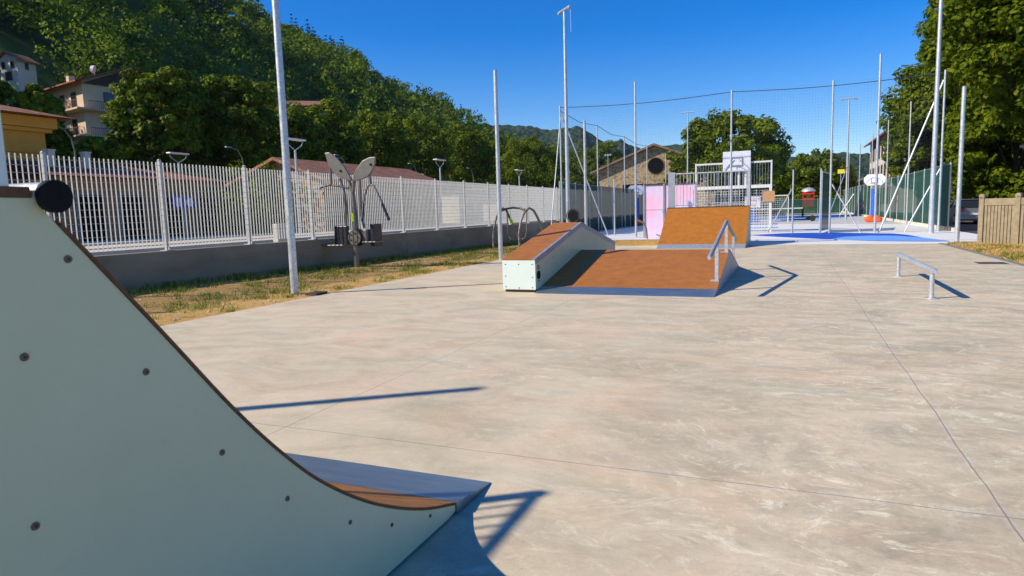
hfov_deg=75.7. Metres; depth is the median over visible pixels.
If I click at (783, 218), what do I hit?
court floor band
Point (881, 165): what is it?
house
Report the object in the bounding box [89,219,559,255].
station platform
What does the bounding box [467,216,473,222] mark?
door
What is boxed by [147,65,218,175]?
linden tree
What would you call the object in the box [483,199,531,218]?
trackside cabin
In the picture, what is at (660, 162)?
window
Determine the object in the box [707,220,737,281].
kinked handrail
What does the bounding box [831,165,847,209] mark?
brace
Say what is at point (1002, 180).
broadleaf tree
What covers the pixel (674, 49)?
sky
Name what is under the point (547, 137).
hills
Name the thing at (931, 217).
floodlight mast
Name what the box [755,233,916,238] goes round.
blue court floor
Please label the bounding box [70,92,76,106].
window
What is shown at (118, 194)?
door
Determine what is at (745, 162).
sports goal
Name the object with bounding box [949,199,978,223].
parked car
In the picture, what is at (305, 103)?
house
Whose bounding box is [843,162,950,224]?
green fence
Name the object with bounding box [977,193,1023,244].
slatted fence
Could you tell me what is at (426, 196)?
door
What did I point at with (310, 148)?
linden tree
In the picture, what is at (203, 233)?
door
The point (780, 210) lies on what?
brace
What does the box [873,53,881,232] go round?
steel pole
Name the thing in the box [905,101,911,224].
steel pole
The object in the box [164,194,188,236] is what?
door
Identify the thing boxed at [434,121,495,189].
linden tree
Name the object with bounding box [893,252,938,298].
flat grind rail
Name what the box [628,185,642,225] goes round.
basketball hoop
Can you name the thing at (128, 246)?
station platform
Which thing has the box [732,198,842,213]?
green fence
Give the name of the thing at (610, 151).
ball stop net
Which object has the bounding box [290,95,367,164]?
linden tree
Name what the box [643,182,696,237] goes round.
pink panel screen
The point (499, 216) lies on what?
steel pole
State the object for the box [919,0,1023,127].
broadleaf tree
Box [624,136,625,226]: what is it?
steel pole
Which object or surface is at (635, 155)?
steel pole
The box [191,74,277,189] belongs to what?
linden tree
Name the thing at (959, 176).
steel pole
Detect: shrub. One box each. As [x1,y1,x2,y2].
[203,159,296,233]
[662,160,699,184]
[950,192,955,202]
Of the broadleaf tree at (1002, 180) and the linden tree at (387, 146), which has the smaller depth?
the broadleaf tree at (1002, 180)
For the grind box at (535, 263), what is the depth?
13.10 m
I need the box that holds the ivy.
[232,169,306,229]
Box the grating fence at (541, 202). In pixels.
[6,151,559,251]
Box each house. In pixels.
[0,51,40,91]
[42,65,164,171]
[273,100,324,134]
[864,115,961,198]
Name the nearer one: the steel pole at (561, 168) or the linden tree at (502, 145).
the steel pole at (561, 168)
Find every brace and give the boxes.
[551,118,560,223]
[560,113,608,234]
[768,189,791,231]
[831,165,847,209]
[832,184,860,232]
[878,80,943,232]
[904,168,939,231]
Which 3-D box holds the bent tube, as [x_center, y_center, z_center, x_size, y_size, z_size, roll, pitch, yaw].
[6.295,-2.848,31.828,0.554,0.961,0.080,1,7,23]
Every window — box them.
[5,71,12,80]
[59,95,64,103]
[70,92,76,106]
[72,119,78,133]
[103,92,115,108]
[271,180,283,201]
[647,157,664,174]
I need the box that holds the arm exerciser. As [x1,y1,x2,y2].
[315,152,389,266]
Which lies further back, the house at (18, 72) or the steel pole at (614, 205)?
the house at (18, 72)
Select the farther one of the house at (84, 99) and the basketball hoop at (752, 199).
the house at (84, 99)
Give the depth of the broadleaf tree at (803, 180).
101.89 m
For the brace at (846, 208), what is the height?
2.400 m
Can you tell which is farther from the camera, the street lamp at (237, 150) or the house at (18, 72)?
the house at (18, 72)
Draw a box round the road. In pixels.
[949,220,977,233]
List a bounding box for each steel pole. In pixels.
[272,0,298,293]
[493,70,502,259]
[559,106,562,222]
[583,120,586,224]
[596,125,598,230]
[613,179,614,235]
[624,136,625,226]
[634,81,636,236]
[730,90,732,205]
[791,170,793,232]
[819,168,821,232]
[828,80,833,232]
[847,154,849,213]
[858,144,860,215]
[870,133,872,207]
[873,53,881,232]
[885,120,888,220]
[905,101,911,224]
[937,70,946,230]
[954,86,966,241]
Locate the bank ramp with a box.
[535,249,738,296]
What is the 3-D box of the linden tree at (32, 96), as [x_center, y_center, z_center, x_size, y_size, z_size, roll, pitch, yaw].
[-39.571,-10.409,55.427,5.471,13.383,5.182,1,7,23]
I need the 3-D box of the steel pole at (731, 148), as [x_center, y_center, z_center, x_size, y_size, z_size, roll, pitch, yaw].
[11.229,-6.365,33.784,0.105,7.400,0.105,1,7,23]
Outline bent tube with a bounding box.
[637,219,647,238]
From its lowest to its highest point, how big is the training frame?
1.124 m
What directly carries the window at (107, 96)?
in the house at (84, 99)
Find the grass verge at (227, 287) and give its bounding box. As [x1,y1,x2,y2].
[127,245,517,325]
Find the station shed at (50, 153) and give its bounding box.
[6,149,245,241]
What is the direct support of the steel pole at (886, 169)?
on the court floor at (625, 233)
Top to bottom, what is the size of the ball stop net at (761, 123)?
4.219 m
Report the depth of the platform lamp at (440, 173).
39.28 m
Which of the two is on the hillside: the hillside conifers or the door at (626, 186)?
the hillside conifers
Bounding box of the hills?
[485,123,1023,200]
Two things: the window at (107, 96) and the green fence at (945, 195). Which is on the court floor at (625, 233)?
the green fence at (945, 195)
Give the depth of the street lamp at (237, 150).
58.15 m
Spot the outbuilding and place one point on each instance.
(861, 180)
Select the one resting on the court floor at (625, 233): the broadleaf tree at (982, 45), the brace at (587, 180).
the brace at (587, 180)
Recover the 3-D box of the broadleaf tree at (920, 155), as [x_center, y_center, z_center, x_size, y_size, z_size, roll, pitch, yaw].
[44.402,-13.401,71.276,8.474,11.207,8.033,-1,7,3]
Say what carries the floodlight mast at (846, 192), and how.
on the court floor at (625, 233)
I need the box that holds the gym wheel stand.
[566,209,579,221]
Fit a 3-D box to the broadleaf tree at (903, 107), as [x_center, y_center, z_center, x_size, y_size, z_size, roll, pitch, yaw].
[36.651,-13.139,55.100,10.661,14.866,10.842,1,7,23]
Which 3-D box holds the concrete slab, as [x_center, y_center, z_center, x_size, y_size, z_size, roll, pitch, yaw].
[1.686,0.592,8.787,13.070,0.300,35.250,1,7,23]
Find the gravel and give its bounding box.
[130,245,512,324]
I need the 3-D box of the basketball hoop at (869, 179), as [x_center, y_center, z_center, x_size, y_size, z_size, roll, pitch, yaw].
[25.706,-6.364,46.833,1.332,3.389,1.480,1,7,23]
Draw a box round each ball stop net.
[561,72,943,182]
[561,111,669,188]
[845,85,946,184]
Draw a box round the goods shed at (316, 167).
[225,157,446,232]
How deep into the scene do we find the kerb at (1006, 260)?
17.10 m
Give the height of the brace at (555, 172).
6.636 m
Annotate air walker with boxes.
[492,207,543,247]
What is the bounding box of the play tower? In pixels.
[801,187,815,198]
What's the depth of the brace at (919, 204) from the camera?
30.94 m
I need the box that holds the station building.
[0,105,74,161]
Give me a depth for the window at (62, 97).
88.32 m
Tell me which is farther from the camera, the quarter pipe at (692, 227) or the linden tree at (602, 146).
the linden tree at (602, 146)
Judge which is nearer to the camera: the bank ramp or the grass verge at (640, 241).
the bank ramp
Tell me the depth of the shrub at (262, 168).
31.91 m
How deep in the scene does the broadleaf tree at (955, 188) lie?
52.87 m
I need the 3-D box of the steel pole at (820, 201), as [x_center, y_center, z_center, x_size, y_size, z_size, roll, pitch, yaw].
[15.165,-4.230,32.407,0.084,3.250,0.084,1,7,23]
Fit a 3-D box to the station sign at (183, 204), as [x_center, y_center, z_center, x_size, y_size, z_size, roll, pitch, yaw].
[-14.825,-3.256,29.842,0.104,1.842,1.180,1,7,23]
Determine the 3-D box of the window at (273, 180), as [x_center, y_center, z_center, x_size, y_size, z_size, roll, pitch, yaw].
[-11.738,-4.874,33.218,1.000,1.100,0.070,1,7,23]
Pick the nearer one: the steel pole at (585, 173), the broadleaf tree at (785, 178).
the steel pole at (585, 173)
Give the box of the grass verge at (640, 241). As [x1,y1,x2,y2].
[614,240,657,245]
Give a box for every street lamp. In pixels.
[57,126,76,163]
[225,146,243,163]
[605,154,610,186]
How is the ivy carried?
attached to the goods shed at (316, 167)
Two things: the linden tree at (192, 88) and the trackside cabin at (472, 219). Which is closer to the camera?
the trackside cabin at (472, 219)
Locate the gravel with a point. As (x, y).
(299, 294)
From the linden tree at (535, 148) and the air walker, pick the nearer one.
the air walker
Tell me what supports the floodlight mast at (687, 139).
on the court floor at (625, 233)
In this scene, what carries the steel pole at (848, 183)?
on the court floor at (625, 233)
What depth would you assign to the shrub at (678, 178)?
76.52 m
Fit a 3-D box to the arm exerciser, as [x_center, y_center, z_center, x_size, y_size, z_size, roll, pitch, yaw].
[-4.521,-2.181,18.684,2.465,3.355,0.591,0,7,12]
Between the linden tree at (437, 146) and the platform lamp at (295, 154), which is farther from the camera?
the linden tree at (437, 146)
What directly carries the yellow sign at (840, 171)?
on the court floor at (625, 233)
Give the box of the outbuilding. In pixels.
[855,177,864,183]
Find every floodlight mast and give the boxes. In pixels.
[557,5,571,221]
[681,111,693,181]
[841,97,857,219]
[928,0,942,232]
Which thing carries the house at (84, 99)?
on the hillside
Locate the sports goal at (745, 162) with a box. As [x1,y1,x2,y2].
[695,150,771,231]
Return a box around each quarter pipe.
[0,114,490,575]
[656,168,750,248]
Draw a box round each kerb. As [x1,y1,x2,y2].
[843,211,954,230]
[938,243,1023,265]
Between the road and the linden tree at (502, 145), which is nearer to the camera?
the road
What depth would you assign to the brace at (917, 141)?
30.54 m
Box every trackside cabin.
[442,190,482,223]
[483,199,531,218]
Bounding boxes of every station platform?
[81,220,505,246]
[85,221,505,249]
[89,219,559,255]
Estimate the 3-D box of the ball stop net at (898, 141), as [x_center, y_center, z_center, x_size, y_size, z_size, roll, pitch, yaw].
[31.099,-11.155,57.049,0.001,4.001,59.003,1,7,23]
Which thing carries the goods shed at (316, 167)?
on the railway bed
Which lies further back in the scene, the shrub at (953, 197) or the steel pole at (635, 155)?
the shrub at (953, 197)
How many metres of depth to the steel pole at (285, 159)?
12.63 m
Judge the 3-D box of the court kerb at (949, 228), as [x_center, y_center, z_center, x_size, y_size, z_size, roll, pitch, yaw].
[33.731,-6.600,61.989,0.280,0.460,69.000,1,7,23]
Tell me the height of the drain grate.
0.006 m
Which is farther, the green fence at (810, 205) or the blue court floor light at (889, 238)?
the green fence at (810, 205)
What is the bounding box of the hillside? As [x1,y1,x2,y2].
[0,0,583,195]
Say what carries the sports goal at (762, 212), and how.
on the court floor at (625, 233)
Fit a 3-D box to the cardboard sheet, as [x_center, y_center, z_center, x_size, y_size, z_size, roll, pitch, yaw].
[13.870,-4.949,35.585,0.600,0.580,0.035,1,7,23]
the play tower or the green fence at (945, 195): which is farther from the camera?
the play tower
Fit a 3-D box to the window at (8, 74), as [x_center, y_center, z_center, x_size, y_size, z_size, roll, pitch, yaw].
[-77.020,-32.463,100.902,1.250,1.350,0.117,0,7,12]
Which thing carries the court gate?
attached to the steel pole at (820, 201)
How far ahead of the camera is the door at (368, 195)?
36.32 m
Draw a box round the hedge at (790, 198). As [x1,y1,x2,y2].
[732,190,843,206]
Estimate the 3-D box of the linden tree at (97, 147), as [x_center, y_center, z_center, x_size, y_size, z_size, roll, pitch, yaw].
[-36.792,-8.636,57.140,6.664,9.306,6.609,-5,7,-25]
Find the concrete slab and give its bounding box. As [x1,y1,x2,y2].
[160,244,1023,575]
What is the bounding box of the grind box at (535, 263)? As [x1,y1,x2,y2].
[502,222,614,291]
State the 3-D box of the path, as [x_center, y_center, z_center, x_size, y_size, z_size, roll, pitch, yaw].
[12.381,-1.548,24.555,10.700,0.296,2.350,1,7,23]
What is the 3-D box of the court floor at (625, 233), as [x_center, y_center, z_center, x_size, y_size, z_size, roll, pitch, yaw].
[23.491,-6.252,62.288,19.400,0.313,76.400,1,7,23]
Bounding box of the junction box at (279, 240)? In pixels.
[272,223,286,241]
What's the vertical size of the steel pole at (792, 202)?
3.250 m
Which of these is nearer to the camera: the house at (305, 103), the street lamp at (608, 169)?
the street lamp at (608, 169)
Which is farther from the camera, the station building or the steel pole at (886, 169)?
the steel pole at (886, 169)
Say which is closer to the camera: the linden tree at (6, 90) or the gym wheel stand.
the gym wheel stand
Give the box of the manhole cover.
[305,291,327,295]
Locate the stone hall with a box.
[590,143,727,206]
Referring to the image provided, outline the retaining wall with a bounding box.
[94,221,627,290]
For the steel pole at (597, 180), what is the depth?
44.69 m
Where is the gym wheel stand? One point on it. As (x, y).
(572, 215)
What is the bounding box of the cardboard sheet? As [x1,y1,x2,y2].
[763,191,774,201]
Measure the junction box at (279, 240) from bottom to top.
1.090 m
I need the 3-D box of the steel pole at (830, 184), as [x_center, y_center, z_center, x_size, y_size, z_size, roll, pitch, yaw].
[15.502,-6.283,32.003,0.105,7.400,0.105,1,7,23]
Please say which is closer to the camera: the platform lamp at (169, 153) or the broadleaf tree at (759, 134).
the platform lamp at (169, 153)
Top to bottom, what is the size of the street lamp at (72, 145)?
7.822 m
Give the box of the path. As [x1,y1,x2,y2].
[748,240,976,244]
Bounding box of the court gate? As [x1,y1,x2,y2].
[821,171,829,230]
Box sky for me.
[217,0,937,156]
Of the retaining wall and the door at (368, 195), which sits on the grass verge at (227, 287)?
the retaining wall
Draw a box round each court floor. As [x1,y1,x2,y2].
[598,213,976,241]
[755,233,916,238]
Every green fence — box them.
[559,181,666,230]
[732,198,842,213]
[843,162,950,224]
[940,163,951,230]
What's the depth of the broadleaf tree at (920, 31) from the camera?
43.31 m
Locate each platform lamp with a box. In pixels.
[166,152,188,173]
[288,137,305,233]
[433,159,445,210]
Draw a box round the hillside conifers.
[0,0,583,173]
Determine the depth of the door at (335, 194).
33.58 m
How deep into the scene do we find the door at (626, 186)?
84.79 m
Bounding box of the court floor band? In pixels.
[757,216,841,220]
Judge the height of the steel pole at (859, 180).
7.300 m
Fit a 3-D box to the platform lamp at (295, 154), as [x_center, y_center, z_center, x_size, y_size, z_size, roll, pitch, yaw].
[-9.083,-4.286,27.916,0.300,4.000,1.150,1,7,23]
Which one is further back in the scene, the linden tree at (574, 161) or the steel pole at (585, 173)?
the linden tree at (574, 161)
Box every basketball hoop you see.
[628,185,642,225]
[750,197,759,221]
[864,174,885,221]
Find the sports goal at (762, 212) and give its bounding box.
[751,195,788,221]
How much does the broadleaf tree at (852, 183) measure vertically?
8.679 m
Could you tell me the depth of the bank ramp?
12.61 m
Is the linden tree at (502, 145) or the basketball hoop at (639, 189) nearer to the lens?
the basketball hoop at (639, 189)
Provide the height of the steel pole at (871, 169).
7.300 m
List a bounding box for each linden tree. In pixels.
[0,70,15,104]
[5,82,73,148]
[51,135,126,166]
[99,67,200,173]
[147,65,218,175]
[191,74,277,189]
[244,95,333,161]
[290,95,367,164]
[340,109,419,169]
[390,113,455,180]
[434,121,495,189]
[473,136,518,190]
[495,135,571,197]
[562,140,600,185]
[581,139,626,185]
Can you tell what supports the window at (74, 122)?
in the house at (84, 99)
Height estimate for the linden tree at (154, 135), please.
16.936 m
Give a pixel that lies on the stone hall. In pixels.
(643, 162)
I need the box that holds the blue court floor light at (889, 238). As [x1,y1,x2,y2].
[833,236,946,240]
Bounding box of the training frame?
[751,208,815,220]
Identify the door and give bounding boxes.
[74,192,108,241]
[117,193,146,239]
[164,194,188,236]
[197,194,220,234]
[335,194,352,229]
[368,195,384,227]
[399,196,412,226]
[425,196,434,225]
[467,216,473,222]
[623,184,642,188]
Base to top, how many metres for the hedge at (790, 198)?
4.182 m
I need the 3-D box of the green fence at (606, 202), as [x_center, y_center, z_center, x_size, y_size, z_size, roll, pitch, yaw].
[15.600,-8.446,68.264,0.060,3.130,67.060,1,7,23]
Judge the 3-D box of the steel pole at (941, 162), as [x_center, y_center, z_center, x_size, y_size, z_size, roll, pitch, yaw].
[19.719,-6.202,30.244,0.105,7.400,0.105,1,7,23]
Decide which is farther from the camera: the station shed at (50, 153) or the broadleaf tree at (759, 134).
the broadleaf tree at (759, 134)
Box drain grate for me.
[975,262,1008,263]
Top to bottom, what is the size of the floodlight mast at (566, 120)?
11.135 m
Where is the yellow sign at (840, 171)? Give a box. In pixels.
[838,169,844,217]
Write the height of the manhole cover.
0.045 m
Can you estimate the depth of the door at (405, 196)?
39.29 m
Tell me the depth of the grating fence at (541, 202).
18.01 m
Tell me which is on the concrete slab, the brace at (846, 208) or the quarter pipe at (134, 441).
the quarter pipe at (134, 441)
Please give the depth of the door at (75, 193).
26.51 m
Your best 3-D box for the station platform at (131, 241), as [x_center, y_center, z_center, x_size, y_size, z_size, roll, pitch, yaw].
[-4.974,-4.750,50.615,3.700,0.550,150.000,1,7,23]
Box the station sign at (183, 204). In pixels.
[172,196,194,236]
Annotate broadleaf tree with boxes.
[666,106,795,205]
[732,166,797,215]
[786,148,855,199]
[814,160,864,200]
[876,62,970,203]
[879,133,939,177]
[913,0,1022,221]
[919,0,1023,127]
[937,66,1023,198]
[943,153,1020,198]
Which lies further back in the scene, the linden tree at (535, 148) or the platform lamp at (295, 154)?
the linden tree at (535, 148)

